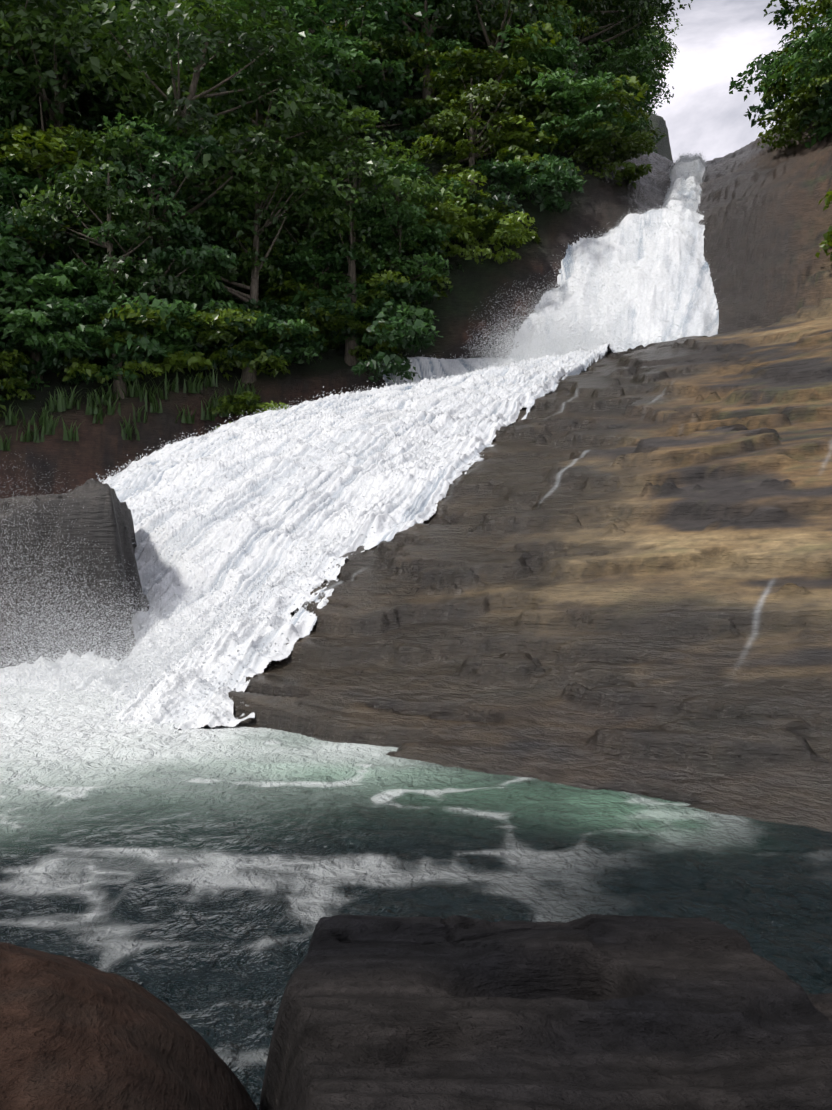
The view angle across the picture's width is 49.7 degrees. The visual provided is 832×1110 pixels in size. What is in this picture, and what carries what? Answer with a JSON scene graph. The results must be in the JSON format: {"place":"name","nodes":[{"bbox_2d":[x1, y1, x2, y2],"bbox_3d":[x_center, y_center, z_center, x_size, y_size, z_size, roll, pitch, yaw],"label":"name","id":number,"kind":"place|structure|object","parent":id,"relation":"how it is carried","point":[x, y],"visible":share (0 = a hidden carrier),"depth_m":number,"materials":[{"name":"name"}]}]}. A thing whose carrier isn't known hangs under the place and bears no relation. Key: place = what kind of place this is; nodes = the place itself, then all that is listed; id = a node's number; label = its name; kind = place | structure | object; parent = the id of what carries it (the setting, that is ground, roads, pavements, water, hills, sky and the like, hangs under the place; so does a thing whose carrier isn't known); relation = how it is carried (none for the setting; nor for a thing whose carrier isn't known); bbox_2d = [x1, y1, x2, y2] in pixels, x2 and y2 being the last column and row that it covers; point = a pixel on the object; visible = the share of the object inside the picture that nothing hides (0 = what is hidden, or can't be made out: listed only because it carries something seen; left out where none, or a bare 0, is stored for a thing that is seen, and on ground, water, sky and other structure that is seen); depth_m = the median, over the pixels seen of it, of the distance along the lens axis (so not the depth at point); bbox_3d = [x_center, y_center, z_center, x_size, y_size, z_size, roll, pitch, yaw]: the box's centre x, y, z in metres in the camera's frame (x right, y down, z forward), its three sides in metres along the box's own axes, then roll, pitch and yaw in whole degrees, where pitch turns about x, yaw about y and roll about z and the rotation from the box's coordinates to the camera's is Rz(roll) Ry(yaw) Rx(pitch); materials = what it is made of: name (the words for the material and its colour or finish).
{"place":"outdoors","nodes":[
{"label":"outdoors","id":0,"kind":"place"},
{"bbox_2d":[0,15,831,831],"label":"terrain","id":1,"kind":"structure","parent":0,"point":[610,571],"depth_m":16.93,"materials":[{"name":"stone"}]},
{"bbox_2d":[0,349,35,400],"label":"bush","id":2,"kind":"object","parent":1,"relation":"on","point":[8,365],"visible":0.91,"depth_m":33.07,"materials":[{"name":"green plant"}]},
{"bbox_2d":[0,220,54,312],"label":"tree","id":3,"kind":"object","parent":1,"relation":"on","point":[22,258],"visible":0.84,"depth_m":32.03,"materials":[{"name":"green plant"}]},
{"bbox_2d":[0,317,94,370],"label":"bush","id":4,"kind":"object","parent":1,"relation":"on","point":[55,361],"visible":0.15,"depth_m":33.44,"materials":[{"name":"green plant"}]},
{"bbox_2d":[0,0,98,152],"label":"tree","id":5,"kind":"object","parent":1,"relation":"on","point":[25,108],"visible":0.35,"depth_m":36.56,"materials":[{"name":"green plant"}]},
{"bbox_2d":[0,254,113,361],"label":"bush","id":6,"kind":"object","parent":1,"relation":"on","point":[45,347],"visible":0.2,"depth_m":33.55,"materials":[{"name":"green plant"}]},
{"bbox_2d":[0,295,117,391],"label":"bush","id":7,"kind":"object","parent":1,"relation":"on","point":[54,340],"visible":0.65,"depth_m":31.93,"materials":[{"name":"green plant"}]},
{"bbox_2d":[0,172,119,382],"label":"tree","id":8,"kind":"object","parent":1,"relation":"on","point":[12,190],"visible":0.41,"depth_m":33.61,"materials":[{"name":"green plant"}]},
{"bbox_2d":[0,258,131,368],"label":"bush","id":9,"kind":"object","parent":1,"relation":"on","point":[60,281],"visible":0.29,"depth_m":32.87,"materials":[{"name":"green plant"}]},
{"bbox_2d":[0,123,138,268],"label":"tree","id":10,"kind":"object","parent":1,"relation":"on","point":[58,156],"visible":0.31,"depth_m":35.68,"materials":[{"name":"green plant"}]},
{"bbox_2d":[0,15,163,195],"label":"tree","id":11,"kind":"object","parent":1,"relation":"on","point":[16,63],"visible":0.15,"depth_m":37.64,"materials":[{"name":"green plant"}]},
{"bbox_2d":[19,296,153,387],"bbox_3d":[-12.005,-7.890,34.336,4.553,3.188,5.724,0,0,25],"label":"bush","id":12,"kind":"object","parent":1,"relation":"on","point":[92,303],"visible":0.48,"depth_m":32.67,"materials":[{"name":"green plant"}]},
{"bbox_2d":[2,0,176,258],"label":"tree","id":13,"kind":"object","parent":1,"relation":"on","point":[89,102],"visible":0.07,"depth_m":39.78,"materials":[{"name":"green plant"}]},
{"bbox_2d":[34,236,179,320],"bbox_3d":[-12.993,-11.234,37.161,5.878,4.027,7.715,0,0,-34],"label":"bush","id":14,"kind":"object","parent":1,"relation":"on","point":[65,259],"visible":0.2,"depth_m":35.61,"materials":[{"name":"green plant"}]},
{"bbox_2d":[1,125,216,398],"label":"tree","id":15,"kind":"object","parent":1,"relation":"on","point":[70,202],"visible":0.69,"depth_m":33.89,"materials":[{"name":"green plant"}]},
{"bbox_2d":[0,0,224,251],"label":"tree","id":16,"kind":"object","parent":1,"relation":"on","point":[43,30],"visible":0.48,"depth_m":36.22,"materials":[{"name":"green plant"}]},
{"bbox_2d":[57,323,185,382],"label":"bush","id":17,"kind":"object","parent":1,"relation":"on","point":[84,366],"visible":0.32,"depth_m":33.79,"materials":[{"name":"green plant"}]},
{"bbox_2d":[33,0,209,184],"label":"tree","id":18,"kind":"object","parent":1,"relation":"on","point":[110,111],"visible":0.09,"depth_m":39.84,"materials":[{"name":"green plant"}]},
{"bbox_2d":[47,319,197,385],"bbox_3d":[-11.433,-7.863,35.142,5.587,3.077,4.404,0,0,-17],"label":"bush","id":19,"kind":"object","parent":1,"relation":"on","point":[93,351],"visible":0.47,"depth_m":33.97,"materials":[{"name":"green plant"}]},
{"bbox_2d":[0,942,257,1109],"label":"foreground rock","id":20,"kind":"object","parent":1,"relation":"on","point":[75,1034],"visible":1,"depth_m":2.34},
{"bbox_2d":[0,365,259,450],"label":"bank grass","id":21,"kind":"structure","parent":1,"relation":"on","point":[63,404],"depth_m":34.05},
{"bbox_2d":[63,275,209,363],"bbox_3d":[-11.081,-9.233,35.039,5.756,4.204,7.658,0,0,-21],"label":"bush","id":22,"kind":"object","parent":1,"relation":"on","point":[165,308],"visible":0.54,"depth_m":33.43,"materials":[{"name":"green plant"}]},
{"bbox_2d":[37,113,246,371],"bbox_3d":[-10.797,-11.956,35.900,8.249,10.705,6.969,0,0,-18],"label":"tree","id":23,"kind":"object","parent":1,"relation":"on","point":[178,154],"visible":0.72,"depth_m":34.59,"materials":[{"name":"green plant"}]},
{"bbox_2d":[0,453,299,721],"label":"water spray","id":24,"kind":"object","parent":1,"relation":"on","point":[152,650],"visible":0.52,"depth_m":16.90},
{"bbox_2d":[66,5,250,271],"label":"tree","id":25,"kind":"object","parent":1,"relation":"on","point":[125,55],"visible":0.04,"depth_m":40.72,"materials":[{"name":"green plant"}]},
{"bbox_2d":[97,301,250,380],"bbox_3d":[-9.475,-8.504,35.366,6.229,3.208,5.138,0,0,-28],"label":"bush","id":26,"kind":"object","parent":1,"relation":"on","point":[190,358],"visible":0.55,"depth_m":34.38,"materials":[{"name":"green plant"}]},
{"bbox_2d":[115,269,234,340],"bbox_3d":[-10.861,-10.063,37.562,6.621,4.063,5.392,0,0,2],"label":"bush","id":27,"kind":"object","parent":1,"relation":"on","point":[210,291],"visible":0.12,"depth_m":36.54,"materials":[{"name":"green plant"}]},
{"bbox_2d":[132,63,269,236],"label":"tree","id":28,"kind":"object","parent":1,"relation":"on","point":[211,73],"visible":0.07,"depth_m":41.44,"materials":[{"name":"green plant"}]},
{"bbox_2d":[51,0,356,268],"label":"tree","id":29,"kind":"object","parent":1,"relation":"on","point":[202,43],"visible":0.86,"depth_m":35.64,"materials":[{"name":"green plant"}]},
{"bbox_2d":[172,299,289,369],"bbox_3d":[-8.054,-8.609,37.047,5.732,3.238,4.540,0,0,41],"label":"bush","id":30,"kind":"object","parent":1,"relation":"on","point":[205,347],"visible":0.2,"depth_m":35.75,"materials":[{"name":"green plant"}]},
{"bbox_2d":[193,306,297,374],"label":"bush","id":31,"kind":"object","parent":1,"relation":"on","point":[224,313],"visible":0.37,"depth_m":34.63,"materials":[{"name":"green plant"}]},
{"bbox_2d":[204,307,289,377],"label":"bush","id":32,"kind":"object","parent":1,"relation":"on","point":[261,358],"visible":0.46,"depth_m":35.72,"materials":[{"name":"green plant"}]},
{"bbox_2d":[209,391,290,431],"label":"bush","id":33,"kind":"object","parent":1,"relation":"on","point":[251,408],"visible":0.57,"depth_m":35.01,"materials":[{"name":"green plant"}]},
{"bbox_2d":[172,139,328,292],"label":"tree","id":34,"kind":"object","parent":1,"relation":"on","point":[223,238],"visible":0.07,"depth_m":40.25,"materials":[{"name":"green plant"}]},
{"bbox_2d":[151,113,366,383],"bbox_3d":[-7.082,-12.366,38.046,9.951,11.933,7.958,0,0,-1],"label":"tree","id":35,"kind":"object","parent":1,"relation":"on","point":[287,172],"visible":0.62,"depth_m":36.86,"materials":[{"name":"green plant"}]},
{"bbox_2d":[203,297,319,368],"bbox_3d":[-6.959,-9.116,37.423,5.053,3.364,6.284,0,0,13],"label":"bush","id":36,"kind":"object","parent":1,"relation":"on","point":[242,326],"visible":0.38,"depth_m":35.84,"materials":[{"name":"green plant"}]},
{"bbox_2d":[161,0,370,237],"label":"tree","id":37,"kind":"object","parent":1,"relation":"on","point":[310,19],"visible":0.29,"depth_m":41.44,"materials":[{"name":"green plant"}]},
{"bbox_2d":[217,188,315,267],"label":"tree","id":38,"kind":"object","parent":1,"relation":"on","point":[275,250],"visible":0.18,"depth_m":39.47,"materials":[{"name":"green plant"}]},
{"bbox_2d":[225,257,315,295],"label":"bush","id":39,"kind":"object","parent":1,"relation":"on","point":[290,266],"visible":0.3,"depth_m":38.85,"materials":[{"name":"green plant"}]},
{"bbox_2d":[242,304,328,367],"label":"bush","id":40,"kind":"object","parent":1,"relation":"on","point":[305,330],"visible":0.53,"depth_m":36.33,"materials":[{"name":"green plant"}]},
{"bbox_2d":[244,266,329,317],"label":"bush","id":41,"kind":"object","parent":1,"relation":"on","point":[287,276],"visible":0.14,"depth_m":38.90,"materials":[{"name":"green plant"}]},
{"bbox_2d":[246,177,361,333],"bbox_3d":[-4.686,-12.866,40.666,5.280,8.330,5.500,1,7,44],"label":"tree","id":42,"kind":"object","parent":1,"relation":"on","point":[305,258],"visible":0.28,"depth_m":39.24,"materials":[{"name":"green plant"}]},
{"bbox_2d":[271,306,339,353],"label":"bush","id":43,"kind":"object","parent":1,"relation":"on","point":[314,319],"visible":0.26,"depth_m":37.91,"materials":[{"name":"green plant"}]},
{"bbox_2d":[264,290,368,347],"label":"bush","id":44,"kind":"object","parent":1,"relation":"on","point":[335,319],"visible":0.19,"depth_m":37.91,"materials":[{"name":"green plant"}]},
{"bbox_2d":[262,280,375,342],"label":"bush","id":45,"kind":"object","parent":1,"relation":"on","point":[294,288],"visible":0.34,"depth_m":38.52,"materials":[{"name":"green plant"}]},
{"bbox_2d":[240,71,401,243],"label":"tree","id":46,"kind":"object","parent":1,"relation":"on","point":[376,132],"visible":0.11,"depth_m":42.50,"materials":[{"name":"green plant"}]},
{"bbox_2d":[225,0,443,187],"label":"tree","id":47,"kind":"object","parent":1,"relation":"on","point":[377,100],"visible":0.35,"depth_m":43.69,"materials":[{"name":"green plant"}]},
{"bbox_2d":[272,237,425,323],"bbox_3d":[-3.046,-11.931,40.073,7.032,4.039,5.525,0,0,17],"label":"tree","id":48,"kind":"object","parent":1,"relation":"on","point":[308,248],"visible":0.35,"depth_m":39.03,"materials":[{"name":"green plant"}]},
{"bbox_2d":[267,289,442,382],"bbox_3d":[-2.746,-9.213,37.937,6.078,4.171,7.649,0,0,-38],"label":"tree","id":49,"kind":"object","parent":1,"relation":"on","point":[393,361],"visible":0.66,"depth_m":37.26,"materials":[{"name":"green plant"}]},
{"bbox_2d":[0,156,718,729],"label":"water cascade","id":50,"kind":"object","parent":1,"relation":"on","point":[274,476],"visible":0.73,"depth_m":23.30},
{"bbox_2d":[2,151,720,731],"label":"spray droplets","id":51,"kind":"object","parent":1,"relation":"on","point":[672,335],"visible":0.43,"depth_m":21.98},
{"bbox_2d":[319,314,404,359],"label":"bush","id":52,"kind":"object","parent":1,"relation":"on","point":[361,349],"visible":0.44,"depth_m":38.74,"materials":[{"name":"green plant"}]},
{"bbox_2d":[293,33,447,146],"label":"tree","id":53,"kind":"object","parent":1,"relation":"on","point":[353,55],"visible":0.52,"depth_m":43.46,"materials":[{"name":"green plant"}]},
{"bbox_2d":[303,272,438,350],"bbox_3d":[-2.218,-10.570,39.231,5.224,3.809,6.431,0,0,-37],"label":"tree","id":54,"kind":"object","parent":1,"relation":"on","point":[413,313],"visible":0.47,"depth_m":38.27,"materials":[{"name":"green plant"}]},
{"bbox_2d":[270,105,474,365],"bbox_3d":[-2.950,-13.551,39.922,7.721,11.720,9.492,0,0,-40],"label":"tree","id":55,"kind":"object","parent":1,"relation":"on","point":[341,163],"visible":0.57,"depth_m":38.57,"materials":[{"name":"green plant"}]},
{"bbox_2d":[310,0,439,129],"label":"tree","id":56,"kind":"object","parent":1,"relation":"on","point":[418,57],"visible":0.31,"depth_m":44.88,"materials":[{"name":"green plant"}]},
{"bbox_2d":[340,269,420,333],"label":"bush","id":57,"kind":"object","parent":1,"relation":"on","point":[384,277],"visible":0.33,"depth_m":38.22,"materials":[{"name":"green plant"}]},
{"bbox_2d":[311,5,456,114],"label":"tree","id":58,"kind":"object","parent":1,"relation":"on","point":[369,27],"visible":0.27,"depth_m":43.91,"materials":[{"name":"green plant"}]},
{"bbox_2d":[342,265,439,326],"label":"bush","id":59,"kind":"object","parent":1,"relation":"on","point":[411,288],"visible":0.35,"depth_m":39.51,"materials":[{"name":"green plant"}]},
{"bbox_2d":[333,151,464,333],"bbox_3d":[-1.016,-13.723,40.361,6.012,8.721,6.046,-2,2,-24],"label":"tree","id":60,"kind":"object","parent":1,"relation":"on","point":[442,263],"visible":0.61,"depth_m":39.60,"materials":[{"name":"green plant"}]},
{"bbox_2d":[357,263,452,310],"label":"bush","id":61,"kind":"object","parent":1,"relation":"on","point":[440,279],"visible":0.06,"depth_m":40.84,"materials":[{"name":"green plant"}]},
{"bbox_2d":[364,211,463,292],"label":"bush","id":62,"kind":"object","parent":1,"relation":"on","point":[392,244],"visible":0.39,"depth_m":40.18,"materials":[{"name":"green plant"}]},
{"bbox_2d":[348,0,482,134],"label":"tree","id":63,"kind":"object","parent":1,"relation":"on","point":[427,71],"visible":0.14,"depth_m":45.88,"materials":[{"name":"green plant"}]},
{"bbox_2d":[389,88,467,144],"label":"bush","id":64,"kind":"object","parent":1,"relation":"on","point":[442,98],"visible":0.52,"depth_m":44.59,"materials":[{"name":"green plant"}]},
{"bbox_2d":[394,199,486,258],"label":"bush","id":65,"kind":"object","parent":1,"relation":"on","point":[456,249],"visible":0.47,"depth_m":41.30,"materials":[{"name":"green plant"}]},
{"bbox_2d":[412,134,486,177],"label":"bush","id":66,"kind":"object","parent":1,"relation":"on","point":[462,153],"visible":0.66,"depth_m":43.84,"materials":[{"name":"green plant"}]},
{"bbox_2d":[419,169,490,227],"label":"bush","id":67,"kind":"object","parent":1,"relation":"on","point":[468,186],"visible":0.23,"depth_m":41.34,"materials":[{"name":"green plant"}]},
{"bbox_2d":[421,37,522,118],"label":"bush","id":68,"kind":"object","parent":1,"relation":"on","point":[453,44],"visible":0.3,"depth_m":44.58,"materials":[{"name":"green plant"}]},
{"bbox_2d":[412,0,543,135],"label":"tree","id":69,"kind":"object","parent":1,"relation":"on","point":[496,22],"visible":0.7,"depth_m":44.44,"materials":[{"name":"green plant"}]},
{"bbox_2d":[395,45,563,193],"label":"tree","id":70,"kind":"object","parent":1,"relation":"on","point":[489,91],"visible":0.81,"depth_m":43.57,"materials":[{"name":"green plant"}]},
{"bbox_2d":[440,197,540,250],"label":"bush","id":71,"kind":"object","parent":1,"relation":"on","point":[460,236],"visible":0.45,"depth_m":42.08,"materials":[{"name":"green plant"}]},
{"bbox_2d":[461,211,535,264],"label":"bush","id":72,"kind":"object","parent":1,"relation":"on","point":[500,234],"visible":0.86,"depth_m":41.48,"materials":[{"name":"green plant"}]},
{"bbox_2d":[431,0,572,83],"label":"tree","id":73,"kind":"object","parent":1,"relation":"on","point":[548,5],"visible":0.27,"depth_m":47.10,"materials":[{"name":"green plant"}]},
{"bbox_2d":[477,153,541,199],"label":"bush","id":74,"kind":"object","parent":1,"relation":"on","point":[495,186],"visible":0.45,"depth_m":43.11,"materials":[{"name":"green plant"}]},
{"bbox_2d":[461,21,561,95],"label":"bush","id":75,"kind":"object","parent":1,"relation":"on","point":[520,47],"visible":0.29,"depth_m":44.21,"materials":[{"name":"green plant"}]},
{"bbox_2d":[444,154,586,228],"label":"bush","id":76,"kind":"object","parent":1,"relation":"on","point":[552,173],"visible":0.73,"depth_m":42.41,"materials":[{"name":"green plant"}]},
{"bbox_2d":[474,60,567,140],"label":"bush","id":77,"kind":"object","parent":1,"relation":"on","point":[524,109],"visible":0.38,"depth_m":43.89,"materials":[{"name":"green plant"}]},
{"bbox_2d":[463,24,587,110],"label":"tree","id":78,"kind":"object","parent":1,"relation":"on","point":[552,53],"visible":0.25,"depth_m":44.53,"materials":[{"name":"green plant"}]},
{"bbox_2d":[469,0,584,111],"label":"tree","id":79,"kind":"object","parent":1,"relation":"on","point":[566,18],"visible":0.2,"depth_m":46.33,"materials":[{"name":"green plant"}]},
{"bbox_2d":[482,115,583,178],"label":"bush","id":80,"kind":"object","parent":1,"relation":"on","point":[526,139],"visible":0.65,"depth_m":43.40,"materials":[{"name":"green plant"}]},
{"bbox_2d":[498,68,584,134],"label":"bush","id":81,"kind":"object","parent":1,"relation":"on","point":[556,79],"visible":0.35,"depth_m":43.86,"materials":[{"name":"green plant"}]},
{"bbox_2d":[489,16,595,126],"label":"tree","id":82,"kind":"object","parent":1,"relation":"on","point":[561,29],"visible":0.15,"depth_m":46.02,"materials":[{"name":"green plant"}]},
{"bbox_2d":[259,914,831,1109],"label":"foreground rock","id":83,"kind":"object","parent":1,"relation":"on","point":[587,1012],"visible":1,"depth_m":2.67,"materials":[{"name":"stone"}]},
{"bbox_2d":[518,67,625,156],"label":"bush","id":84,"kind":"object","parent":1,"relation":"on","point":[591,84],"visible":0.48,"depth_m":43.56,"materials":[{"name":"green plant"}]},
{"bbox_2d":[461,222,687,368],"bbox_3d":[7.459,-11.026,39.491,11.339,7.965,6.135,0,0,-25],"label":"waterfall spray","id":85,"kind":"object","parent":1,"relation":"on","point":[542,337],"visible":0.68,"depth_m":38.39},
{"bbox_2d":[550,134,609,170],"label":"bush","id":86,"kind":"object","parent":1,"relation":"on","point":[594,161],"visible":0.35,"depth_m":45.60,"materials":[{"name":"green plant"}]},
{"bbox_2d":[539,100,625,165],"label":"bush","id":87,"kind":"object","parent":1,"relation":"on","point":[586,116],"visible":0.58,"depth_m":43.42,"materials":[{"name":"green plant"}]},
{"bbox_2d":[548,75,649,158],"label":"bush","id":88,"kind":"object","parent":1,"relation":"on","point":[622,100],"visible":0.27,"depth_m":44.40,"materials":[{"name":"green plant"}]},
{"bbox_2d":[567,0,643,77],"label":"tree","id":89,"kind":"object","parent":1,"relation":"on","point":[596,57],"visible":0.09,"depth_m":58.33,"materials":[{"name":"green plant"}]},
{"bbox_2d":[572,121,657,188],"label":"bush","id":90,"kind":"object","parent":1,"relation":"on","point":[632,148],"visible":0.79,"depth_m":45.13,"materials":[{"name":"green plant"}]},
{"bbox_2d":[566,39,666,126],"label":"bush","id":91,"kind":"object","parent":1,"relation":"on","point":[633,55],"visible":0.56,"depth_m":52.65,"materials":[{"name":"green plant"}]},
{"bbox_2d":[585,0,666,107],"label":"tree","id":92,"kind":"object","parent":1,"relation":"on","point":[655,39],"visible":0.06,"depth_m":64.02,"materials":[{"name":"green plant"}]},
{"bbox_2d":[566,0,692,114],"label":"tree","id":93,"kind":"object","parent":1,"relation":"on","point":[640,12],"visible":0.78,"depth_m":56.18,"materials":[{"name":"green plant"}]},
{"bbox_2d":[628,7,682,109],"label":"tree","id":94,"kind":"object","parent":1,"relation":"on","point":[668,44],"visible":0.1,"depth_m":80.72,"materials":[{"name":"green plant"}]},
{"bbox_2d":[729,24,831,129],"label":"tree","id":95,"kind":"object","parent":1,"relation":"on","point":[765,59],"visible":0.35,"depth_m":47.97,"materials":[{"name":"green plant"}]},
{"bbox_2d":[754,45,829,115],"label":"tree","id":96,"kind":"object","parent":1,"relation":"on","point":[772,93],"visible":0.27,"depth_m":49.35,"materials":[{"name":"green plant"}]},
{"bbox_2d":[756,78,831,150],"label":"bush","id":97,"kind":"object","parent":1,"relation":"on","point":[792,121],"visible":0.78,"depth_m":45.11,"materials":[{"name":"green plant"}]},
{"bbox_2d":[757,7,831,147],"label":"tree","id":98,"kind":"object","parent":1,"relation":"on","point":[815,67],"visible":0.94,"depth_m":41.77,"materials":[{"name":"green plant"}]},
{"bbox_2d":[781,0,831,79],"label":"tree","id":99,"kind":"object","parent":1,"relation":"on","point":[803,10],"visible":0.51,"depth_m":43.51,"materials":[{"name":"green plant"}]},
{"bbox_2d":[813,20,831,130],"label":"tree","id":100,"kind":"object","parent":1,"relation":"on","point":[826,102],"visible":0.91,"depth_m":41.96,"materials":[{"name":"green plant"}]},
{"bbox_2d":[0,685,831,1109],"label":"water pool","id":101,"kind":"structure","parent":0,"point":[202,881],"depth_m":7.59,"materials":[{"name":"liquid"}]},
{"bbox_2d":[647,0,828,162],"label":"sky","id":102,"kind":"structure","parent":0,"point":[716,41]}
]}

